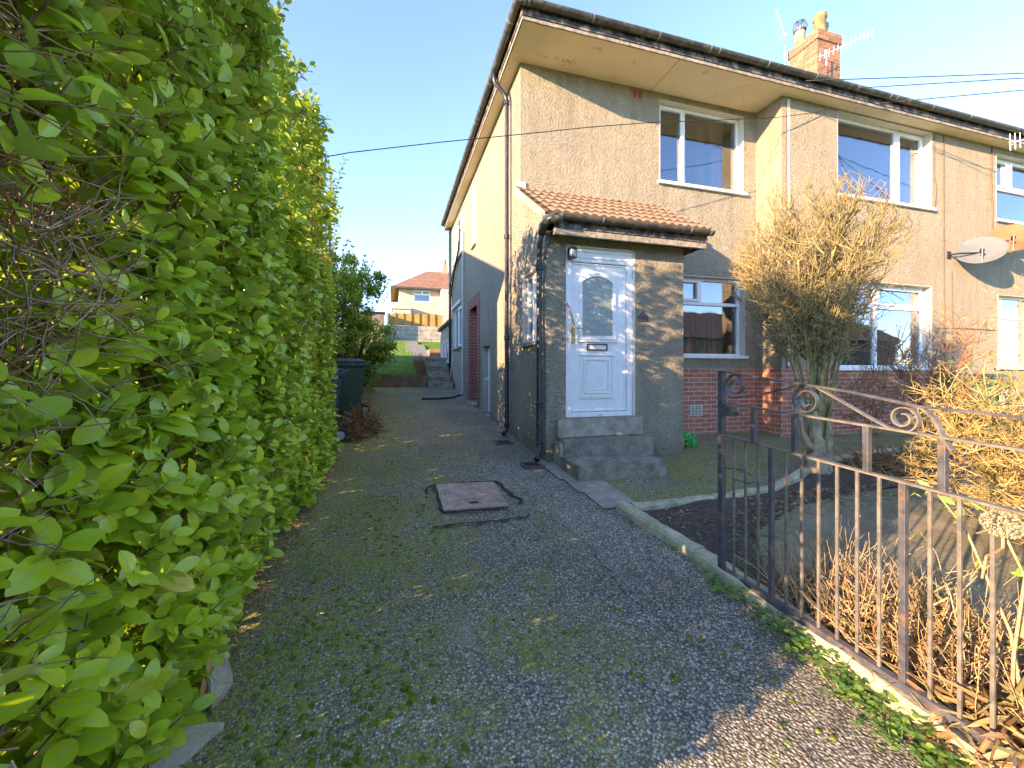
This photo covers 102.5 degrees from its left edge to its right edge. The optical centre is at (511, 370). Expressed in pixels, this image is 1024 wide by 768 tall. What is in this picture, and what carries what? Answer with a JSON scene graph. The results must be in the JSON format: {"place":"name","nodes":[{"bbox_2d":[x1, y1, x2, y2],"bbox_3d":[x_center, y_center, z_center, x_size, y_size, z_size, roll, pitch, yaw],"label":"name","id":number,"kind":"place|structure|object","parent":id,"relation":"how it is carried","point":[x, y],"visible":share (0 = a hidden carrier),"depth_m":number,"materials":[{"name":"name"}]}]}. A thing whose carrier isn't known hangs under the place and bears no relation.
{"place":"outdoors","nodes":[
{"label":"outdoors","id":0,"kind":"place"},
{"bbox_2d":[362,340,420,374],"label":"lawn","id":1,"kind":"structure","parent":0,"point":[397,363],"depth_m":14.81,"materials":[{"name":"green plant"}]},
{"bbox_2d":[410,354,430,374],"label":"dry stems","id":2,"kind":"object","parent":1,"relation":"on","point":[420,367],"visible":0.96,"depth_m":13.45,"materials":[{"name":"brown plant"}]},
{"bbox_2d":[403,341,437,363],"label":"back path","id":3,"kind":"structure","parent":0,"point":[416,348],"depth_m":19.10,"materials":[{"name":"concrete"}]},
{"bbox_2d":[112,387,947,767],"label":"driveway","id":4,"kind":"structure","parent":0,"point":[588,675],"depth_m":2.00,"materials":[{"name":"grey gravel"}]},
{"bbox_2d":[179,463,335,766],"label":"leaf litter","id":5,"kind":"object","parent":4,"relation":"on","point":[251,609],"visible":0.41,"depth_m":2.42,"materials":[{"name":"brown plant"}]},
{"bbox_2d":[255,565,314,694],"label":"weeds","id":6,"kind":"object","parent":4,"relation":"on","point":[279,674],"visible":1,"depth_m":1.97,"materials":[{"name":"green plant"}]},
{"bbox_2d":[323,469,333,479],"bbox_3d":[-1.950,1.082,4.288,0.166,0.088,0.126,0,0,-16],"label":"loose brick","id":7,"kind":"object","parent":4,"relation":"on","point":[330,475],"visible":0.46,"depth_m":4.25,"materials":[{"name":"red brick"}]},
{"bbox_2d":[330,366,348,442],"bbox_3d":[-2.754,0.467,5.741,0.785,1.065,0.600,0,0,-36],"label":"wheelie bin","id":8,"kind":"object","parent":4,"relation":"on","point":[342,434],"visible":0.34,"depth_m":5.67,"materials":[{"name":"plastic"}]},
{"bbox_2d":[330,358,370,411],"bbox_3d":[-3.115,0.307,7.740,0.785,1.065,0.600,0,0,-31],"label":"wheelie bin","id":9,"kind":"object","parent":4,"relation":"on","point":[352,383],"visible":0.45,"depth_m":7.55,"materials":[{"name":"plastic"}]},
{"bbox_2d":[334,400,392,442],"bbox_3d":[-2.425,0.930,6.465,1.283,0.895,1.970,0,0,-16],"label":"clippings pile","id":10,"kind":"object","parent":4,"relation":"on","point":[358,425],"visible":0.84,"depth_m":6.28,"materials":[{"name":"red plant"}]},
{"bbox_2d":[436,482,507,511],"bbox_3d":[-0.387,1.161,3.849,0.580,0.062,0.670,0,0,-16],"label":"manhole cover","id":11,"kind":"object","parent":4,"relation":"on","point":[465,496],"visible":1,"depth_m":3.79,"materials":[{"name":"metal"}]},
{"bbox_2d":[227,411,838,767],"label":"moss","id":12,"kind":"object","parent":4,"relation":"on","point":[260,759],"visible":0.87,"depth_m":1.75,"materials":[{"name":"green plant"}]},
{"bbox_2d":[219,427,908,767],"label":"loose grit","id":13,"kind":"object","parent":4,"relation":"on","point":[310,742],"visible":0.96,"depth_m":1.85,"materials":[{"name":"gravel"}]},
{"bbox_2d":[536,460,635,508],"bbox_3d":[0.712,1.155,4.371,0.480,0.124,1.600,0,0,-16],"label":"concrete gully","id":14,"kind":"object","parent":4,"relation":"on","point":[603,494],"visible":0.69,"depth_m":4.08,"materials":[{"name":"grey concrete"}]},
{"bbox_2d":[246,513,929,754],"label":"grass tufts","id":15,"kind":"object","parent":4,"relation":"on","point":[697,563],"visible":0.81,"depth_m":2.02,"materials":[{"name":"green plant"}]},
{"bbox_2d":[387,455,817,767],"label":"tarmac crack","id":16,"kind":"object","parent":4,"relation":"on","point":[505,489],"visible":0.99,"depth_m":3.33,"materials":[{"name":"black asphalt"}]},
{"bbox_2d":[705,572,989,767],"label":"weeds","id":17,"kind":"object","parent":4,"relation":"on","point":[858,687],"visible":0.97,"depth_m":1.75,"materials":[{"name":"green plant"}]},
{"bbox_2d":[819,682,965,767],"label":"weeds","id":18,"kind":"object","parent":4,"relation":"on","point":[881,729],"visible":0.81,"depth_m":1.58,"materials":[{"name":"green plant"}]},
{"bbox_2d":[134,342,979,649],"bbox_3d":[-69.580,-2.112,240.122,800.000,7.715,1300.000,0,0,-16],"label":"ground","id":19,"kind":"structure","parent":0,"point":[432,344],"depth_m":20.97,"materials":[{"name":"green plant"}]},
{"bbox_2d":[0,0,348,767],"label":"hedge","id":20,"kind":"object","parent":19,"relation":"on","point":[166,274],"visible":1,"depth_m":1.26,"materials":[{"name":"green plant"}]},
{"bbox_2d":[200,658,212,697],"bbox_3d":[-1.023,1.024,1.375,0.007,0.108,0.056,0,0,-2],"label":"dead leaf","id":21,"kind":"object","parent":20,"relation":"attached to","point":[209,663],"visible":1,"depth_m":1.37,"materials":[{"name":"brown plant"}]},
{"bbox_2d":[142,721,222,767],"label":"rock","id":22,"kind":"object","parent":19,"relation":"on","point":[200,737],"visible":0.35,"depth_m":1.46,"materials":[{"name":"grey stone"}]},
{"bbox_2d":[205,653,231,710],"bbox_3d":[-1.239,1.270,1.722,0.096,0.228,0.307,0,0,-43],"label":"rock","id":23,"kind":"object","parent":19,"relation":"on","point":[218,684],"visible":0.52,"depth_m":1.64,"materials":[{"name":"grey stone"}]},
{"bbox_2d":[331,298,348,366],"bbox_3d":[-3.251,-0.205,6.628,1.188,2.386,2.003,0,0,-16],"label":"shrub","id":24,"kind":"object","parent":19,"relation":"on","point":[335,347],"visible":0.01,"depth_m":6.81,"materials":[{"name":"green plant"}]},
{"bbox_2d":[325,235,367,357],"bbox_3d":[-3.599,-0.965,8.187,1.543,3.687,1.260,0,0,38],"label":"shrub","id":25,"kind":"object","parent":19,"relation":"on","point":[347,341],"visible":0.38,"depth_m":8.30,"materials":[{"name":"green plant"}]},
{"bbox_2d":[338,394,373,414],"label":"leaf litter","id":26,"kind":"object","parent":19,"relation":"on","point":[365,401],"visible":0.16,"depth_m":8.89,"materials":[{"name":"brown plant"}]},
{"bbox_2d":[344,311,384,341],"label":"garden shed","id":27,"kind":"structure","parent":19,"relation":"on","point":[379,316],"depth_m":22.07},
{"bbox_2d":[332,252,397,393],"bbox_3d":[-3.970,-1.098,10.200,2.248,3.564,2.462,0,0,-16],"label":"shrub","id":28,"kind":"object","parent":19,"relation":"on","point":[376,346],"visible":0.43,"depth_m":10.09,"materials":[{"name":"green plant"}]},
{"bbox_2d":[357,339,375,387],"bbox_3d":[-4.510,-0.192,11.365,1.571,1.931,1.445,0,0,-16],"label":"shrub","id":29,"kind":"object","parent":19,"relation":"on","point":[358,349],"visible":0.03,"depth_m":11.35,"materials":[{"name":"green plant"}]},
{"bbox_2d":[364,375,426,386],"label":"retaining wall","id":30,"kind":"structure","parent":19,"relation":"on","point":[403,381],"depth_m":12.46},
{"bbox_2d":[384,325,439,341],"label":"block wall","id":31,"kind":"structure","parent":19,"relation":"on","point":[422,333],"depth_m":23.31,"materials":[{"name":"grey concrete"}]},
{"bbox_2d":[387,312,442,326],"bbox_3d":[-5.499,-2.900,23.404,3.075,0.740,0.100,0,0,-16],"label":"fence","id":32,"kind":"object","parent":31,"relation":"on","point":[411,319],"visible":0.95,"depth_m":23.38,"materials":[{"name":"orange wood"}]},
{"bbox_2d":[390,260,448,330],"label":"neighbouring house","id":33,"kind":"structure","parent":19,"relation":"on","point":[426,292],"depth_m":33.36,"materials":[{"name":"paint"}]},
{"bbox_2d":[413,290,430,302],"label":"window","id":34,"kind":"structure","parent":33,"relation":"in","point":[422,291],"depth_m":33.34,"materials":[{"name":"plastic"}]},
{"bbox_2d":[426,349,439,357],"bbox_3d":[-3.488,-0.705,18.146,0.500,0.350,2.400,0,0,-16],"label":"planter","id":35,"kind":"object","parent":19,"relation":"on","point":[433,352],"visible":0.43,"depth_m":16.99,"materials":[{"name":"orange brick"}]},
{"bbox_2d":[424,357,452,388],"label":"garden steps","id":36,"kind":"structure","parent":19,"relation":"on","point":[437,370],"depth_m":12.82,"materials":[{"name":"concrete"}]},
{"bbox_2d":[437,319,448,366],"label":"outbuilding","id":37,"kind":"structure","parent":19,"relation":"on","point":[443,329],"depth_m":14.93,"materials":[{"name":"concrete"}]},
{"bbox_2d":[441,338,448,362],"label":"window","id":38,"kind":"structure","parent":37,"relation":"in","point":[445,344],"depth_m":14.99,"materials":[{"name":"plastic"}]},
{"bbox_2d":[615,501,702,560],"bbox_3d":[1.121,1.255,3.226,0.123,0.200,0.874,0,0,-22],"label":"kerb stone","id":39,"kind":"object","parent":19,"relation":"on","point":[688,548],"visible":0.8,"depth_m":3.13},
{"bbox_2d":[629,493,715,510],"bbox_3d":[1.476,1.234,3.743,0.880,0.131,0.101,0,0,-18],"label":"edging stone","id":40,"kind":"object","parent":19,"relation":"on","point":[659,504],"visible":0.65,"depth_m":3.69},
{"bbox_2d":[683,430,697,447],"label":"plant","id":41,"kind":"object","parent":19,"relation":"on","point":[689,439],"visible":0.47,"depth_m":5.84,"materials":[{"name":"green plant"}]},
{"bbox_2d":[422,0,1023,480],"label":"house","id":42,"kind":"structure","parent":19,"relation":"on","point":[618,344],"depth_m":6.74,"materials":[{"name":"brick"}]},
{"bbox_2d":[452,302,461,350],"bbox_3d":[-1.547,-1.215,11.811,0.150,1.230,1.620,0,0,-16],"label":"window","id":43,"kind":"structure","parent":42,"relation":"in","point":[457,312],"depth_m":12.20,"materials":[{"name":"plastic"}]},
{"bbox_2d":[453,203,463,266],"bbox_3d":[-1.467,-3.745,11.532,0.150,1.290,1.700,0,0,-16],"label":"window","id":44,"kind":"structure","parent":42,"relation":"in","point":[460,223],"depth_m":11.48,"materials":[{"name":"plastic"}]},
{"bbox_2d":[470,174,475,249],"bbox_3d":[-0.836,-3.595,9.357,0.150,1.590,0.430,0,0,-16],"label":"window","id":45,"kind":"structure","parent":42,"relation":"in","point":[474,180],"depth_m":9.52,"materials":[{"name":"plastic"}]},
{"bbox_2d":[485,348,489,411],"bbox_3d":[-0.438,0.195,8.181,0.100,1.310,0.580,0,0,-16],"label":"cupboard door","id":46,"kind":"structure","parent":42,"relation":"in","point":[488,378],"depth_m":8.36,"materials":[{"name":"plastic"}]},
{"bbox_2d":[519,268,535,346],"bbox_3d":[0.275,-0.830,5.577,0.160,1.000,0.670,0,0,-16],"label":"window","id":47,"kind":"structure","parent":42,"relation":"in","point":[529,280],"depth_m":5.82,"materials":[{"name":"plastic"}]},
{"bbox_2d":[320,111,822,157],"bbox_3d":[-0.090,-2.680,5.048,11.180,3.310,0.194,0,0,-18],"label":"overhead wire","id":48,"kind":"object","parent":42,"relation":"attached to","point":[555,130],"visible":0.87,"depth_m":5.16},
{"bbox_2d":[567,245,576,259],"bbox_3d":[0.728,-1.440,4.980,0.124,0.159,0.135,0,0,-16],"label":"wall lantern","id":49,"kind":"object","parent":42,"relation":"attached to","point":[571,252],"depth_m":4.95,"materials":[{"name":"black metal"}]},
{"bbox_2d":[566,247,631,417],"bbox_3d":[1.104,-0.470,5.172,0.930,2.100,0.144,0,0,-16],"label":"front door","id":50,"kind":"structure","parent":42,"relation":"in","point":[598,282],"depth_m":5.19,"materials":[{"name":"plastic"}]},
{"bbox_2d":[657,99,747,195],"bbox_3d":[3.162,-3.683,6.892,1.760,1.365,0.210,0,0,-16],"label":"window","id":51,"kind":"structure","parent":42,"relation":"in","point":[700,155],"depth_m":6.97,"materials":[{"name":"plastic"}]},
{"bbox_2d":[683,275,748,358],"bbox_3d":[3.171,-0.885,6.895,1.780,1.370,0.210,0,0,-16],"label":"window","id":52,"kind":"structure","parent":42,"relation":"in","point":[713,327],"depth_m":7.05,"materials":[{"name":"plastic"}]},
{"bbox_2d":[774,10,788,64],"bbox_3d":[6.909,-8.364,10.543,0.662,1.668,0.082,0,0,-34],"label":"television aerial","id":53,"kind":"object","parent":42,"relation":"attached to","point":[784,36],"visible":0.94,"depth_m":10.62,"materials":[{"name":"metal"}]},
{"bbox_2d":[819,29,872,65],"bbox_3d":[8.263,-8.034,10.180,1.829,1.209,0.077,0,0,-16],"label":"television aerial","id":54,"kind":"object","parent":42,"relation":"attached to","point":[824,54],"visible":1,"depth_m":10.09,"materials":[{"name":"metal"}]},
{"bbox_2d":[836,281,934,369],"bbox_3d":[6.678,-0.785,7.406,2.460,1.570,0.250,0,0,-16],"label":"window","id":55,"kind":"structure","parent":42,"relation":"in","point":[913,307],"depth_m":7.62,"materials":[{"name":"plastic"}]},
{"bbox_2d":[837,110,936,211],"bbox_3d":[6.676,-3.708,7.411,2.460,1.475,0.240,0,0,-16],"label":"window","id":56,"kind":"structure","parent":42,"relation":"in","point":[900,155],"depth_m":7.55,"materials":[{"name":"plastic"}]},
{"bbox_2d":[806,73,1023,80],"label":"overhead wire","id":57,"kind":"object","parent":42,"relation":"attached to","point":[914,77],"visible":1,"depth_m":6.45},
{"bbox_2d":[860,78,1023,87],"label":"overhead wire","id":58,"kind":"object","parent":42,"relation":"attached to","point":[943,82],"visible":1,"depth_m":6.59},
{"bbox_2d":[882,90,1023,102],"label":"overhead wire","id":59,"kind":"object","parent":42,"relation":"attached to","point":[954,96],"visible":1,"depth_m":6.71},
{"bbox_2d":[947,237,1008,262],"bbox_3d":[8.658,-2.240,7.643,0.456,0.561,0.749,0,0,-39],"label":"satellite dish","id":60,"kind":"object","parent":42,"relation":"attached to","point":[981,249],"visible":1,"depth_m":7.65,"materials":[{"name":"grey plastic"}]},
{"bbox_2d":[989,224,1023,250],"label":"satellite dish","id":61,"kind":"object","parent":42,"relation":"attached to","point":[1012,235],"visible":0.71,"depth_m":7.93,"materials":[{"name":"beige metal"}]},
{"bbox_2d":[995,154,1023,223],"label":"window","id":62,"kind":"structure","parent":42,"relation":"in","point":[1009,170],"depth_m":8.49,"materials":[{"name":"plastic"}]},
{"bbox_2d":[997,294,1023,369],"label":"window","id":63,"kind":"structure","parent":42,"relation":"in","point":[1008,314],"depth_m":8.54,"materials":[{"name":"plastic"}]},
{"bbox_2d":[1008,133,1023,149],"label":"television aerial","id":64,"kind":"object","parent":42,"relation":"attached to","point":[1015,141],"visible":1,"depth_m":7.74,"materials":[{"name":"metal"}]},
{"bbox_2d":[694,547,789,625],"bbox_3d":[1.385,1.306,2.520,0.120,0.189,0.624,0,0,-17],"label":"kerb stone","id":65,"kind":"object","parent":19,"relation":"on","point":[707,558],"visible":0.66,"depth_m":2.52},
{"bbox_2d":[711,485,775,498],"bbox_3d":[2.269,1.231,4.025,0.796,0.134,0.100,0,0,-21],"label":"edging stone","id":66,"kind":"object","parent":19,"relation":"on","point":[750,491],"visible":0.39,"depth_m":4.00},
{"bbox_2d":[775,469,807,490],"bbox_3d":[3.014,1.214,4.471,0.948,0.148,0.100,0,0,-39],"label":"edging stone","id":67,"kind":"object","parent":19,"relation":"on","point":[793,477],"visible":0.45,"depth_m":4.44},
{"bbox_2d":[804,451,858,473],"bbox_3d":[4.037,1.182,5.199,1.554,0.167,0.105,0,0,-33],"label":"edging stone","id":68,"kind":"object","parent":19,"relation":"on","point":[838,457],"visible":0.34,"depth_m":5.32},
{"bbox_2d":[779,605,937,733],"bbox_3d":[1.556,1.358,1.892,0.122,0.193,0.667,0,0,-12],"label":"kerb stone","id":69,"kind":"object","parent":19,"relation":"on","point":[906,702],"visible":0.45,"depth_m":1.77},
{"bbox_2d":[854,448,897,454],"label":"edging stone","id":70,"kind":"object","parent":19,"relation":"on","point":[879,451],"visible":0.26,"depth_m":5.71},
{"bbox_2d":[894,446,936,452],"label":"edging stone","id":71,"kind":"object","parent":19,"relation":"on","point":[912,449],"visible":0.12,"depth_m":5.87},
{"bbox_2d":[825,197,1023,553],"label":"golden bush","id":72,"kind":"object","parent":19,"relation":"on","point":[999,476],"visible":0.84,"depth_m":3.23,"materials":[{"name":"yellow plant"}]},
{"bbox_2d":[933,717,1002,767],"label":"kerb stone","id":73,"kind":"object","parent":19,"relation":"on","point":[958,732],"visible":0.32,"depth_m":1.49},
{"bbox_2d":[268,0,1023,324],"label":"sky","id":74,"kind":"structure","parent":0,"point":[387,73],"materials":[{"name":"blue"}]},
{"bbox_2d":[605,423,1022,502],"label":"front yard","id":75,"kind":"structure","parent":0,"point":[691,471],"depth_m":5.07,"materials":[{"name":"plant"}]},
{"bbox_2d":[934,374,1016,435],"bbox_3d":[7.653,0.597,6.822,0.612,1.086,0.801,0,0,-24],"label":"wheelie bin","id":76,"kind":"object","parent":75,"relation":"on","point":[991,376],"visible":0.16,"depth_m":6.58,"materials":[{"name":"plastic"}]},
{"bbox_2d":[729,564,923,680],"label":"verge soil","id":77,"kind":"structure","parent":0,"point":[752,570],"depth_m":2.52,"materials":[{"name":"brown soil"}]},
{"bbox_2d":[880,636,1023,767],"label":"dead foliage","id":78,"kind":"object","parent":77,"relation":"on","point":[1011,730],"visible":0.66,"depth_m":1.47,"materials":[{"name":"brown plant"}]},
{"bbox_2d":[917,479,1023,717],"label":"climbing plant","id":79,"kind":"object","parent":77,"relation":"on","point":[1014,671],"visible":0.76,"depth_m":1.49,"materials":[{"name":"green plant"}]},
{"bbox_2d":[641,441,1021,569],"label":"flower bed soil","id":80,"kind":"structure","parent":0,"point":[709,509],"depth_m":3.64,"materials":[{"name":"brown soil"}]},
{"bbox_2d":[674,510,799,574],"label":"weeds","id":81,"kind":"object","parent":80,"relation":"on","point":[698,534],"visible":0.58,"depth_m":3.18,"materials":[{"name":"green plant"}]},
{"bbox_2d":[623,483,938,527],"bbox_3d":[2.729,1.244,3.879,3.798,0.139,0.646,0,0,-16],"label":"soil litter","id":82,"kind":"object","parent":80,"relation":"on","point":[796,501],"visible":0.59,"depth_m":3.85,"materials":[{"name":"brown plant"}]},
{"bbox_2d":[725,164,916,473],"bbox_3d":[3.705,-0.600,5.070,1.878,3.781,1.833,0,0,-16],"label":"bare shrub","id":83,"kind":"object","parent":80,"relation":"on","point":[815,298],"visible":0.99,"depth_m":4.78,"materials":[{"name":"brown plant"}]},
{"bbox_2d":[826,350,906,456],"bbox_3d":[4.498,0.451,5.289,0.864,1.501,0.801,0,0,-16],"label":"bare shrub","id":84,"kind":"object","parent":80,"relation":"on","point":[872,405],"visible":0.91,"depth_m":5.17,"materials":[{"name":"brown plant"}]},
{"bbox_2d":[833,438,958,477],"bbox_3d":[4.774,1.196,5.127,1.897,0.786,1.189,0,0,-16],"label":"clippings pile","id":85,"kind":"object","parent":80,"relation":"on","point":[887,458],"visible":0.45,"depth_m":5.07,"materials":[{"name":"red plant"}]},
{"bbox_2d":[865,304,996,458],"bbox_3d":[5.489,0.193,5.514,1.677,2.059,1.194,0,0,-16],"label":"bare shrub","id":86,"kind":"object","parent":80,"relation":"on","point":[934,375],"visible":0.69,"depth_m":5.38,"materials":[{"name":"brown plant"}]},
{"bbox_2d":[754,475,1023,671],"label":"garden path","id":87,"kind":"structure","parent":0,"point":[945,537],"depth_m":3.13,"materials":[{"name":"grey concrete"}]},
{"bbox_2d":[734,513,1023,750],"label":"dead foliage","id":88,"kind":"object","parent":87,"relation":"on","point":[843,620],"depth_m":1.94,"materials":[{"name":"brown plant"}]},
{"bbox_2d":[978,510,1023,578],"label":"dried flower head","id":89,"kind":"object","parent":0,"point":[1002,534],"visible":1,"depth_m":1.36},
{"bbox_3d":[1.823,0.735,0.966,0.097,1.670,0.097,0,0,-16],"label":"gate post","id":90,"kind":"object","parent":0,"visible":0},
{"bbox_2d":[718,370,1023,766],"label":"iron gate","id":91,"kind":"structure","parent":90,"relation":"attached to","point":[945,446],"depth_m":1.80,"materials":[{"name":"brown metal"}]}
]}

